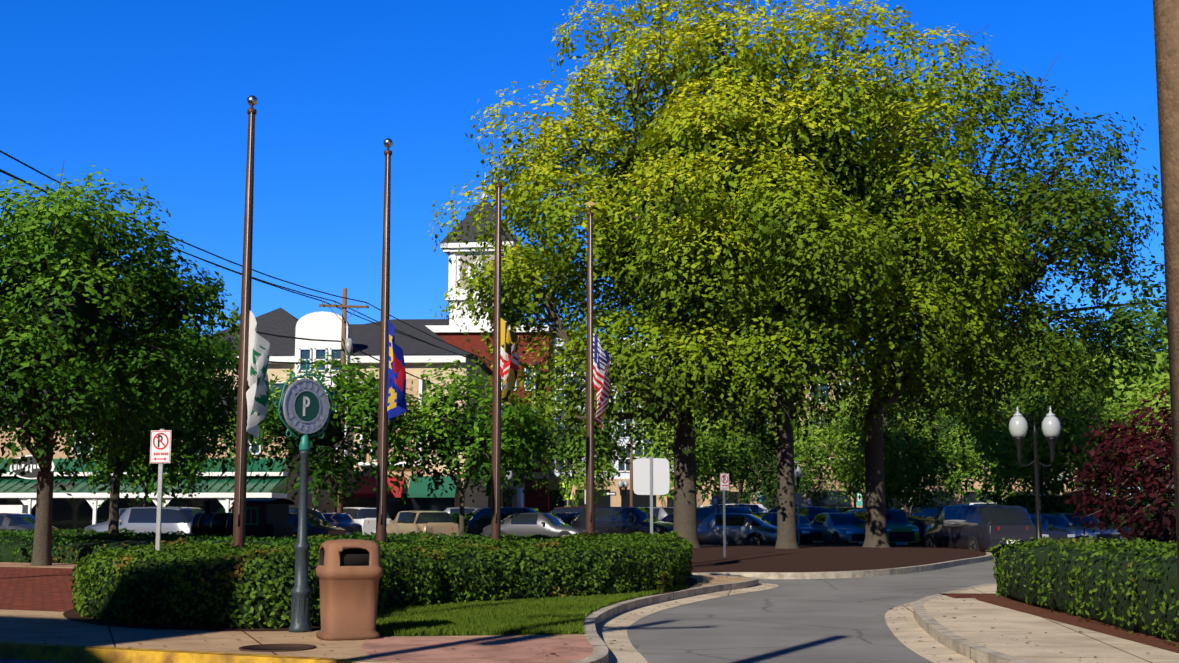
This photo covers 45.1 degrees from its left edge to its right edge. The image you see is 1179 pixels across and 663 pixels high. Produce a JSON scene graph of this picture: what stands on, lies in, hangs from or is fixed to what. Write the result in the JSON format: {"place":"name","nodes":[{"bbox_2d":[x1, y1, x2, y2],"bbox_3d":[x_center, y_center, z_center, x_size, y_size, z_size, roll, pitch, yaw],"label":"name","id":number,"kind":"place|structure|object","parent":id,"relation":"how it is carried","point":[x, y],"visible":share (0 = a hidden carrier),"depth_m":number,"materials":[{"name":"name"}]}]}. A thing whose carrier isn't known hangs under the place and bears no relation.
{"place":"outdoors","nodes":[
{"label":"outdoors","id":0,"kind":"place"},
{"bbox_2d":[0,562,758,662],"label":"plaza sidewalk","id":1,"kind":"structure","parent":0,"point":[29,626],"depth_m":16.46,"materials":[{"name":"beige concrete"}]},
{"bbox_2d":[239,644,315,651],"bbox_3d":[-3.286,3.331,14.953,0.800,0.014,0.800,0,-7,2],"label":"manhole cover","id":2,"kind":"object","parent":1,"relation":"on","point":[272,647],"visible":1,"depth_m":14.95,"materials":[{"name":"metal"}]},
{"bbox_2d":[274,359,335,632],"bbox_3d":[-3.467,1.967,17.197,0.269,3.280,0.888,-3,-8,25],"label":"parking sign","id":3,"kind":"object","parent":1,"relation":"on","point":[306,411],"visible":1,"depth_m":17.16,"materials":[{"name":"metal"}]},
{"bbox_2d":[0,563,633,662],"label":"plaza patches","id":4,"kind":"object","parent":1,"relation":"on","point":[34,588],"visible":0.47,"depth_m":15.55,"materials":[{"name":"brick"}]},
{"bbox_2d":[316,539,382,640],"bbox_3d":[-2.754,2.941,16.244,0.823,1.110,0.823,0,-7,2],"label":"litter bin","id":5,"kind":"object","parent":1,"relation":"on","point":[349,573],"visible":1,"depth_m":15.96,"materials":[{"name":"brown plastic"}]},
{"bbox_2d":[63,577,696,630],"bbox_3d":[-2.136,4.558,24.737,6.147,0.001,16.149,-5,-8,32],"label":"mulch bed","id":6,"kind":"object","parent":1,"relation":"on","point":[71,614],"visible":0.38,"depth_m":17.78,"materials":[{"name":"brown soil"}]},
{"bbox_2d":[150,429,171,549],"bbox_3d":[-5.990,2.641,19.720,0.305,2.570,0.055,-1,-7,10],"label":"no parking sign","id":7,"kind":"object","parent":6,"relation":"on","point":[160,449],"visible":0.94,"depth_m":19.81,"materials":[{"name":"white metal"}]},
{"bbox_2d":[233,95,269,548],"bbox_3d":[-5.265,0.196,22.099,0.603,8.015,0.330,-5,-9,33],"label":"flagpole","id":8,"kind":"object","parent":6,"relation":"on","point":[254,356],"visible":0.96,"depth_m":21.98,"materials":[{"name":"brown metal"}]},
{"bbox_2d":[70,531,693,628],"bbox_3d":[-2.196,4.083,24.800,5.968,1.061,15.926,-4,-8,32],"label":"hedge","id":9,"kind":"object","parent":6,"relation":"on","point":[217,585],"visible":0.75,"depth_m":20.63,"materials":[{"name":"green plant"}]},
{"bbox_2d":[376,138,406,541],"bbox_3d":[-3.462,0.525,24.720,0.604,8.015,0.336,-5,-9,34],"label":"flagpole","id":10,"kind":"object","parent":6,"relation":"on","point":[392,386],"visible":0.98,"depth_m":24.63,"materials":[{"name":"brown metal"}]},
{"bbox_2d":[491,176,518,540],"bbox_3d":[-1.661,0.886,27.337,0.603,7.950,0.336,-5,-9,34],"label":"flagpole","id":11,"kind":"object","parent":6,"relation":"on","point":[505,354],"visible":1,"depth_m":27.28,"materials":[{"name":"brown metal"}]},
{"bbox_2d":[376,584,687,635],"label":"lawn","id":12,"kind":"structure","parent":6,"relation":"on","point":[555,615],"depth_m":18.65,"materials":[{"name":"green plant"}]},
{"bbox_2d":[584,201,609,534],"bbox_3d":[0.139,1.170,29.962,0.603,8.040,0.336,-5,-9,34],"label":"flagpole","id":13,"kind":"object","parent":6,"relation":"on","point":[597,365],"visible":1,"depth_m":29.92,"materials":[{"name":"brown metal"}]},
{"bbox_2d":[633,457,669,533],"bbox_3d":[1.283,3.867,29.362,0.760,2.540,0.033,0,-7,-2],"label":"blank sign","id":14,"kind":"object","parent":6,"relation":"on","point":[651,477],"visible":0.96,"depth_m":29.46,"materials":[{"name":"silver metal"}]},
{"bbox_2d":[0,551,996,662],"bbox_3d":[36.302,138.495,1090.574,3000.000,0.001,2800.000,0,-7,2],"label":"road","id":15,"kind":"structure","parent":0,"point":[836,620],"depth_m":20.08,"materials":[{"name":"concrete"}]},
{"bbox_2d":[0,513,57,534],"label":"street car","id":16,"kind":"object","parent":15,"relation":"on","point":[15,521],"visible":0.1,"depth_m":54.72,"materials":[{"name":"grey paint"}]},
{"bbox_2d":[84,508,127,533],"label":"street car","id":17,"kind":"object","parent":15,"relation":"on","point":[122,511],"depth_m":58.24,"materials":[{"name":"grey paint"}]},
{"bbox_2d":[0,163,238,565],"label":"maple tree","id":18,"kind":"object","parent":15,"relation":"on","point":[56,309],"visible":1,"depth_m":36.78,"materials":[{"name":"green plant"}]},
{"bbox_2d":[56,379,232,506],"bbox_3d":[-19.431,5.098,62.576,7.861,8.870,8.852,4,-8,-26],"label":"street tree","id":19,"kind":"object","parent":15,"relation":"on","point":[143,473],"visible":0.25,"depth_m":60.98,"materials":[{"name":"green plant"}]},
{"bbox_2d":[89,507,203,537],"bbox_3d":[-16.242,7.380,52.805,4.778,1.697,2.120,-3,-8,24],"label":"silver suv","id":20,"kind":"object","parent":15,"relation":"on","point":[143,519],"visible":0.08,"depth_m":51.86,"materials":[{"name":"grey paint"}]},
{"bbox_2d":[42,289,252,537],"bbox_3d":[-14.298,2.633,45.571,7.667,9.526,8.265,0,-7,2],"label":"maple tree","id":21,"kind":"object","parent":15,"relation":"on","point":[219,417],"visible":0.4,"depth_m":44.67,"materials":[{"name":"green plant"}]},
{"bbox_2d":[0,385,335,534],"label":"building","id":22,"kind":"structure","parent":15,"relation":"on","point":[81,510],"depth_m":74.65,"materials":[{"name":"paint"}]},
{"bbox_2d":[191,499,294,537],"bbox_3d":[-11.110,6.145,44.489,3.700,1.773,1.360,-3,-8,24],"label":"tourist train loco","id":23,"kind":"object","parent":15,"relation":"on","point":[267,518],"visible":0.56,"depth_m":43.98,"materials":[{"name":"black"}]},
{"bbox_2d":[0,527,525,563],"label":"hedge bed","id":24,"kind":"object","parent":15,"relation":"on","point":[17,547],"visible":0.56,"depth_m":39.21,"materials":[{"name":"green plant"}]},
{"bbox_2d":[289,507,330,524],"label":"car","id":25,"kind":"object","parent":15,"relation":"on","point":[315,512],"visible":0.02,"depth_m":56.82,"materials":[{"name":"black paint"}]},
{"bbox_2d":[209,349,425,512],"bbox_3d":[-11.527,5.091,60.584,9.039,8.388,8.874,0,-7,2],"label":"street tree","id":26,"kind":"object","parent":15,"relation":"on","point":[359,396],"visible":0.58,"depth_m":59.48,"materials":[{"name":"green plant"}]},
{"bbox_2d":[289,513,346,535],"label":"car","id":27,"kind":"object","parent":15,"relation":"on","point":[315,525],"visible":0.15,"depth_m":52.40,"materials":[{"name":"red paint"}]},
{"bbox_2d":[320,512,361,534],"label":"car","id":28,"kind":"object","parent":15,"relation":"on","point":[347,523],"visible":0.15,"depth_m":64.91,"materials":[{"name":"blue paint"}]},
{"bbox_2d":[191,307,492,519],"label":"building","id":29,"kind":"structure","parent":15,"relation":"on","point":[322,325],"depth_m":91.55,"materials":[{"name":"beige"}]},
{"bbox_2d":[319,288,368,512],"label":"utility pole","id":30,"kind":"object","parent":15,"relation":"on","point":[347,345],"visible":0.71,"depth_m":68.73,"materials":[{"name":"brown wood"}]},
{"bbox_2d":[0,150,628,432],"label":"wires","id":31,"kind":"object","parent":30,"relation":"attached to","point":[30,184],"visible":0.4,"depth_m":62.12,"materials":[{"name":"black"}]},
{"bbox_2d":[343,507,390,536],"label":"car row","id":32,"kind":"object","parent":15,"relation":"on","point":[365,517],"visible":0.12,"depth_m":71.80,"materials":[{"name":"white paint"}]},
{"bbox_2d":[386,511,458,536],"bbox_3d":[-7.202,8.314,59.639,2.030,1.545,4.418,5,-9,-33],"label":"car","id":33,"kind":"object","parent":15,"relation":"on","point":[434,522],"visible":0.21,"depth_m":58.21,"materials":[{"name":"beige paint"}]},
{"bbox_2d":[444,507,476,513],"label":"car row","id":34,"kind":"object","parent":15,"relation":"on","point":[467,510],"visible":0.04,"depth_m":82.83,"materials":[{"name":"grey paint"}]},
{"bbox_2d":[449,512,475,534],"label":"lot hedge","id":35,"kind":"object","parent":15,"relation":"on","point":[467,517],"visible":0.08,"depth_m":70.09,"materials":[{"name":"green plant"}]},
{"bbox_2d":[365,359,560,535],"bbox_3d":[-5.619,5.360,62.076,8.785,8.224,8.263,0,-7,2],"label":"street tree","id":36,"kind":"object","parent":15,"relation":"on","point":[456,430],"visible":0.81,"depth_m":60.88,"materials":[{"name":"green plant"}]},
{"bbox_2d":[472,400,529,489],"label":"street tree","id":37,"kind":"object","parent":15,"relation":"on","point":[515,466],"visible":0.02,"depth_m":95.27,"materials":[{"name":"green plant"}]},
{"bbox_2d":[467,507,541,535],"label":"car","id":38,"kind":"object","parent":15,"relation":"on","point":[478,521],"visible":0.17,"depth_m":66.17,"materials":[{"name":"blue paint"}]},
{"bbox_2d":[501,471,512,506],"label":"street lamp","id":39,"kind":"object","parent":15,"relation":"on","point":[510,477],"visible":0.38,"depth_m":73.71,"materials":[{"name":"black"}]},
{"bbox_2d":[0,575,1034,662],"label":"kerbs","id":40,"kind":"structure","parent":15,"relation":"on","point":[910,629],"depth_m":15.44,"materials":[{"name":"concrete"}]},
{"bbox_2d":[483,513,585,536],"bbox_3d":[-2.154,8.520,60.953,4.608,1.464,2.100,-3,-8,20],"label":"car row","id":41,"kind":"object","parent":15,"relation":"on","point":[546,524],"visible":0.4,"depth_m":60.24,"materials":[{"name":"grey paint"}]},
{"bbox_2d":[1,575,1095,662],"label":"litter leaves","id":42,"kind":"object","parent":15,"relation":"on","point":[129,647],"visible":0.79,"depth_m":16.06,"materials":[{"name":"brown plant"}]},
{"bbox_2d":[501,392,629,506],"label":"street tree","id":43,"kind":"object","parent":15,"relation":"on","point":[559,452],"visible":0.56,"depth_m":82.77,"materials":[{"name":"green plant"}]},
{"bbox_2d":[554,512,576,517],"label":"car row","id":44,"kind":"object","parent":15,"relation":"on","point":[560,514],"depth_m":71.11,"materials":[{"name":"black paint"}]},
{"bbox_2d":[551,506,585,512],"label":"maroon car","id":45,"kind":"object","parent":15,"relation":"on","point":[578,509],"depth_m":77.62,"materials":[{"name":"grey paint"}]},
{"bbox_2d":[561,513,579,524],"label":"car","id":46,"kind":"object","parent":15,"relation":"on","point":[568,518],"visible":0.02,"depth_m":64.96,"materials":[{"name":"blue paint"}]},
{"bbox_2d":[605,491,615,506],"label":"one way sign","id":47,"kind":"object","parent":15,"relation":"on","point":[611,494],"visible":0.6,"depth_m":117.14,"materials":[{"name":"white metal"}]},
{"bbox_2d":[367,173,869,512],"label":"building","id":48,"kind":"structure","parent":15,"relation":"on","point":[453,335],"depth_m":121.13,"materials":[{"name":"white paint"}]},
{"bbox_2d":[571,507,672,534],"bbox_3d":[1.627,8.316,60.345,4.758,1.718,2.100,-4,-8,32],"label":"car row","id":49,"kind":"object","parent":15,"relation":"on","point":[621,520],"visible":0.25,"depth_m":59.67,"materials":[{"name":"black paint"}]},
{"bbox_2d":[618,478,628,506],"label":"street lamp","id":50,"kind":"object","parent":15,"relation":"on","point":[622,485],"visible":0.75,"depth_m":99.21,"materials":[{"name":"white glass"}]},
{"bbox_2d":[623,390,632,506],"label":"utility pole","id":51,"kind":"object","parent":15,"relation":"on","point":[631,481],"visible":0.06,"depth_m":117.20,"materials":[{"name":"brown wood"}]},
{"bbox_2d":[648,507,673,519],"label":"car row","id":52,"kind":"object","parent":15,"relation":"on","point":[659,513],"visible":0.02,"depth_m":66.94,"materials":[{"name":"grey paint"}]},
{"bbox_2d":[661,513,672,522],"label":"car","id":53,"kind":"object","parent":15,"relation":"on","point":[668,518],"depth_m":64.26,"materials":[{"name":"blue paint"}]},
{"bbox_2d":[617,395,769,501],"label":"tree","id":54,"kind":"object","parent":15,"relation":"on","point":[723,464],"visible":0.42,"depth_m":68.11,"materials":[{"name":"green plant"}]},
{"bbox_2d":[712,495,718,512],"bbox_3d":[5.139,7.768,57.772,0.300,2.175,0.055,-4,-8,32],"label":"lot sign","id":55,"kind":"object","parent":15,"relation":"on","point":[715,502],"visible":0.58,"depth_m":57.84,"materials":[{"name":"blue metal"}]},
{"bbox_2d":[667,513,776,543],"bbox_3d":[5.505,7.989,56.723,4.608,1.464,2.080,-3,-8,24],"label":"car","id":56,"kind":"object","parent":15,"relation":"on","point":[744,528],"visible":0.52,"depth_m":55.75,"materials":[{"name":"blue paint"}]},
{"bbox_2d":[697,507,752,524],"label":"car","id":57,"kind":"object","parent":15,"relation":"on","point":[703,513],"visible":0.02,"depth_m":62.46,"materials":[{"name":"grey paint"}]},
{"bbox_2d":[706,504,768,511],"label":"car","id":58,"kind":"object","parent":15,"relation":"on","point":[757,508],"depth_m":78.29,"materials":[{"name":"white paint"}]},
{"bbox_2d":[672,401,810,506],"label":"tree","id":59,"kind":"object","parent":15,"relation":"on","point":[764,475],"visible":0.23,"depth_m":82.71,"materials":[{"name":"green plant"}]},
{"bbox_2d":[757,492,763,503],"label":"lot sign","id":60,"kind":"object","parent":15,"relation":"on","point":[761,498],"visible":0.48,"depth_m":91.95,"materials":[{"name":"teal metal"}]},
{"bbox_2d":[753,512,775,514],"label":"car","id":61,"kind":"object","parent":15,"relation":"on","point":[756,513],"depth_m":67.39,"materials":[{"name":"grey paint"}]},
{"bbox_2d":[730,398,830,508],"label":"tree","id":62,"kind":"object","parent":15,"relation":"on","point":[772,450],"visible":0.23,"depth_m":101.84,"materials":[{"name":"green plant"}]},
{"bbox_2d":[592,576,970,658],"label":"kerb joints","id":63,"kind":"object","parent":15,"relation":"on","point":[731,589],"visible":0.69,"depth_m":16.70,"materials":[{"name":"grey concrete"}]},
{"bbox_2d":[757,513,822,543],"bbox_3d":[8.340,8.476,60.599,2.100,1.464,4.608,4,-8,-28],"label":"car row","id":64,"kind":"object","parent":15,"relation":"on","point":[809,533],"visible":0.19,"depth_m":58.79,"materials":[{"name":"blue paint"}]},
{"bbox_2d":[794,465,801,490],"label":"street lamp","id":65,"kind":"object","parent":15,"relation":"on","point":[798,473],"visible":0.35,"depth_m":69.18,"materials":[{"name":"white glass"}]},
{"bbox_2d":[795,493,801,543],"bbox_3d":[8.421,7.642,57.171,0.300,2.275,0.055,1,-7,-8],"label":"lot sign","id":66,"kind":"object","parent":15,"relation":"on","point":[798,499],"visible":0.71,"depth_m":57.24,"materials":[{"name":"blue metal"}]},
{"bbox_2d":[795,506,839,521],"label":"car","id":67,"kind":"object","parent":15,"relation":"on","point":[810,513],"visible":0.02,"depth_m":62.94,"materials":[{"name":"blue paint"}]},
{"bbox_2d":[811,513,864,543],"bbox_3d":[10.488,8.280,59.037,2.100,1.464,4.608,2,-7,-13],"label":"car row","id":68,"kind":"object","parent":15,"relation":"on","point":[839,528],"visible":0.48,"depth_m":58.00,"materials":[{"name":"grey paint"}]},
{"bbox_2d":[687,544,991,578],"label":"traffic island","id":69,"kind":"structure","parent":15,"relation":"on","point":[802,561],"depth_m":38.12,"materials":[{"name":"soil"}]},
{"bbox_2d":[427,0,904,547],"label":"tree","id":70,"kind":"object","parent":69,"relation":"on","point":[525,270],"visible":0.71,"depth_m":46.49,"materials":[{"name":"green plant"}]},
{"bbox_2d":[720,473,728,556],"bbox_3d":[3.685,5.034,38.702,0.305,2.350,0.055,5,-9,-33],"label":"no parking sign","id":71,"kind":"object","parent":69,"relation":"on","point":[724,481],"visible":0.92,"depth_m":38.73,"materials":[{"name":"white metal"}]},
{"bbox_2d":[571,0,1038,548],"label":"tree","id":72,"kind":"object","parent":69,"relation":"on","point":[819,118],"visible":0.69,"depth_m":44.15,"materials":[{"name":"green plant"}]},
{"bbox_2d":[724,54,1167,547],"bbox_3d":[13.036,-1.010,50.909,17.154,17.484,16.877,0,-7,2],"label":"tree","id":73,"kind":"object","parent":69,"relation":"on","point":[1034,217],"visible":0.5,"depth_m":47.52,"materials":[{"name":"green plant"}]},
{"bbox_2d":[836,507,860,512],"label":"car","id":74,"kind":"object","parent":15,"relation":"on","point":[842,509],"depth_m":68.80,"materials":[{"name":"blue paint"}]},
{"bbox_2d":[793,384,915,506],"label":"tree","id":75,"kind":"object","parent":15,"relation":"on","point":[815,432],"visible":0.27,"depth_m":93.15,"materials":[{"name":"green plant"}]},
{"bbox_2d":[857,493,861,507],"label":"lot sign","id":76,"kind":"object","parent":15,"relation":"on","point":[859,503],"visible":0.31,"depth_m":92.70,"materials":[{"name":"teal metal"}]},
{"bbox_2d":[845,509,919,544],"bbox_3d":[11.853,8.069,58.009,2.080,1.626,4.148,2,-7,-13],"label":"car","id":77,"kind":"object","parent":15,"relation":"on","point":[902,529],"visible":0.31,"depth_m":56.45,"materials":[{"name":"green paint"}]},
{"bbox_2d":[799,376,986,514],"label":"tree","id":78,"kind":"object","parent":15,"relation":"on","point":[899,439],"visible":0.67,"depth_m":69.93,"materials":[{"name":"green plant"}]},
{"bbox_2d":[858,403,970,505],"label":"tree","id":79,"kind":"object","parent":15,"relation":"on","point":[938,427],"visible":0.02,"depth_m":101.17,"materials":[{"name":"green plant"}]},
{"bbox_2d":[908,506,944,543],"bbox_3d":[15.920,8.604,62.844,2.180,1.768,4.908,2,-7,-16],"label":"car","id":80,"kind":"object","parent":15,"relation":"on","point":[922,517],"visible":0.06,"depth_m":63.22,"materials":[{"name":"blue paint"}]},
{"bbox_2d":[873,379,987,462],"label":"tree","id":81,"kind":"object","parent":15,"relation":"on","point":[939,410],"depth_m":136.45,"materials":[{"name":"green plant"}]},
{"bbox_2d":[923,505,1035,551],"bbox_3d":[13.914,7.117,50.999,2.280,1.768,5.108,2,-7,-13],"label":"car","id":82,"kind":"object","parent":15,"relation":"on","point":[982,528],"visible":0.85,"depth_m":49.11,"materials":[{"name":"grey paint"}]},
{"bbox_2d":[963,502,998,504],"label":"car","id":83,"kind":"object","parent":15,"relation":"on","point":[979,503],"depth_m":85.75,"materials":[{"name":"white paint"}]},
{"bbox_2d":[930,405,1033,502],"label":"tree","id":84,"kind":"object","parent":15,"relation":"on","point":[968,473],"visible":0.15,"depth_m":93.77,"materials":[{"name":"green plant"}]},
{"bbox_2d":[914,310,1116,410],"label":"tree","id":85,"kind":"object","parent":15,"relation":"on","point":[1021,358],"depth_m":146.00,"materials":[{"name":"green plant"}]},
{"bbox_2d":[930,310,1119,485],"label":"tree","id":86,"kind":"object","parent":15,"relation":"on","point":[1036,360],"visible":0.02,"depth_m":124.50,"materials":[{"name":"green plant"}]},
{"bbox_2d":[1009,406,1060,541],"bbox_3d":[9.603,3.432,30.432,1.118,3.670,0.398,0,-7,-3],"label":"twin street lamp","id":87,"kind":"object","parent":15,"relation":"on","point":[1018,427],"visible":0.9,"depth_m":30.47,"materials":[{"name":"black metal"}]},
{"bbox_2d":[963,389,1124,495],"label":"tree","id":88,"kind":"object","parent":15,"relation":"on","point":[1012,397],"visible":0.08,"depth_m":83.30,"materials":[{"name":"green plant"}]},
{"bbox_2d":[952,369,1145,504],"bbox_3d":[20.543,5.549,65.213,8.025,8.631,8.556,2,-7,-15],"label":"tree","id":89,"kind":"object","parent":15,"relation":"on","point":[1078,425],"visible":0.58,"depth_m":63.86,"materials":[{"name":"green plant"}]},
{"bbox_2d":[1028,514,1074,544],"bbox_3d":[16.197,7.585,53.383,2.080,1.433,4.608,2,-8,-18],"label":"car","id":90,"kind":"object","parent":15,"relation":"on","point":[1049,530],"visible":0.12,"depth_m":51.71,"materials":[{"name":"blue paint"}]},
{"bbox_2d":[1028,513,1093,543],"bbox_3d":[17.898,7.942,56.305,2.090,1.454,4.708,2,-7,-16],"label":"car","id":91,"kind":"object","parent":15,"relation":"on","point":[1058,521],"visible":0.08,"depth_m":55.47,"materials":[{"name":"white paint"}]},
{"bbox_2d":[1057,473,1068,492],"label":"street lamp","id":92,"kind":"object","parent":15,"relation":"on","point":[1058,479],"visible":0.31,"depth_m":76.67,"materials":[{"name":"white glass"}]},
{"bbox_2d":[1001,493,1174,544],"bbox_3d":[27.583,8.334,62.580,18.751,2.459,3.272,0,-7,2],"label":"tall hedge","id":93,"kind":"object","parent":15,"relation":"on","point":[1052,503],"visible":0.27,"depth_m":61.91,"materials":[{"name":"green plant"}]},
{"bbox_2d":[1058,513,1123,542],"bbox_3d":[20.199,8.301,59.206,2.080,1.464,4.608,2,-7,-16],"label":"car","id":94,"kind":"object","parent":15,"relation":"on","point":[1075,521],"visible":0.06,"depth_m":57.98,"materials":[{"name":"grey paint"}]},
{"bbox_2d":[1048,329,1170,496],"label":"tree","id":95,"kind":"object","parent":15,"relation":"on","point":[1144,380],"visible":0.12,"depth_m":96.57,"materials":[{"name":"green plant"}]},
{"bbox_2d":[1061,292,1168,495],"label":"tree","id":96,"kind":"object","parent":15,"relation":"on","point":[1130,316],"visible":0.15,"depth_m":121.35,"materials":[{"name":"green plant"}]},
{"bbox_2d":[1097,516,1141,541],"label":"car","id":97,"kind":"object","parent":15,"relation":"on","point":[1125,527],"visible":0.06,"depth_m":60.82,"materials":[{"name":"blue paint"}]},
{"bbox_2d":[1080,385,1171,495],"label":"tree","id":98,"kind":"object","parent":15,"relation":"on","point":[1135,405],"visible":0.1,"depth_m":69.30,"materials":[{"name":"green plant"}]},
{"bbox_2d":[1149,507,1176,541],"bbox_3d":[25.496,8.153,59.044,2.100,1.718,4.758,2,-7,-16],"label":"car row","id":99,"kind":"object","parent":15,"relation":"on","point":[1166,531],"visible":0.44,"depth_m":59.94,"materials":[{"name":"black paint"}]},
{"bbox_2d":[1153,0,1178,579],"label":"utility pole","id":100,"kind":"object","parent":15,"relation":"on","point":[1166,23],"depth_m":5.94,"materials":[{"name":"brown wood"}]},
{"bbox_2d":[0,0,1167,494],"label":"sky","id":101,"kind":"structure","parent":0,"point":[157,92],"materials":[{"name":"blue"}]},
{"bbox_2d":[696,463,1097,516],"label":"building","id":102,"kind":"structure","parent":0,"point":[825,500],"depth_m":110.54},
{"bbox_2d":[913,584,1178,662],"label":"island sidewalk","id":103,"kind":"structure","parent":0,"point":[1071,642],"depth_m":16.20,"materials":[{"name":"concrete"}]},
{"bbox_2d":[939,593,1178,652],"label":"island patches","id":104,"kind":"object","parent":103,"relation":"on","point":[1071,619],"visible":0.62,"depth_m":18.79,"materials":[{"name":"soil"}]},
{"bbox_2d":[990,536,1178,646],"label":"hedge","id":105,"kind":"object","parent":103,"relation":"on","point":[1130,586],"visible":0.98,"depth_m":18.34,"materials":[{"name":"green plant"}]},
{"bbox_2d":[1058,389,1176,543],"bbox_3d":[12.610,2.965,27.740,6.406,4.124,6.172,-7,-10,43],"label":"purple plum tree","id":106,"kind":"object","parent":103,"relation":"on","point":[1156,476],"visible":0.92,"depth_m":27.57,"materials":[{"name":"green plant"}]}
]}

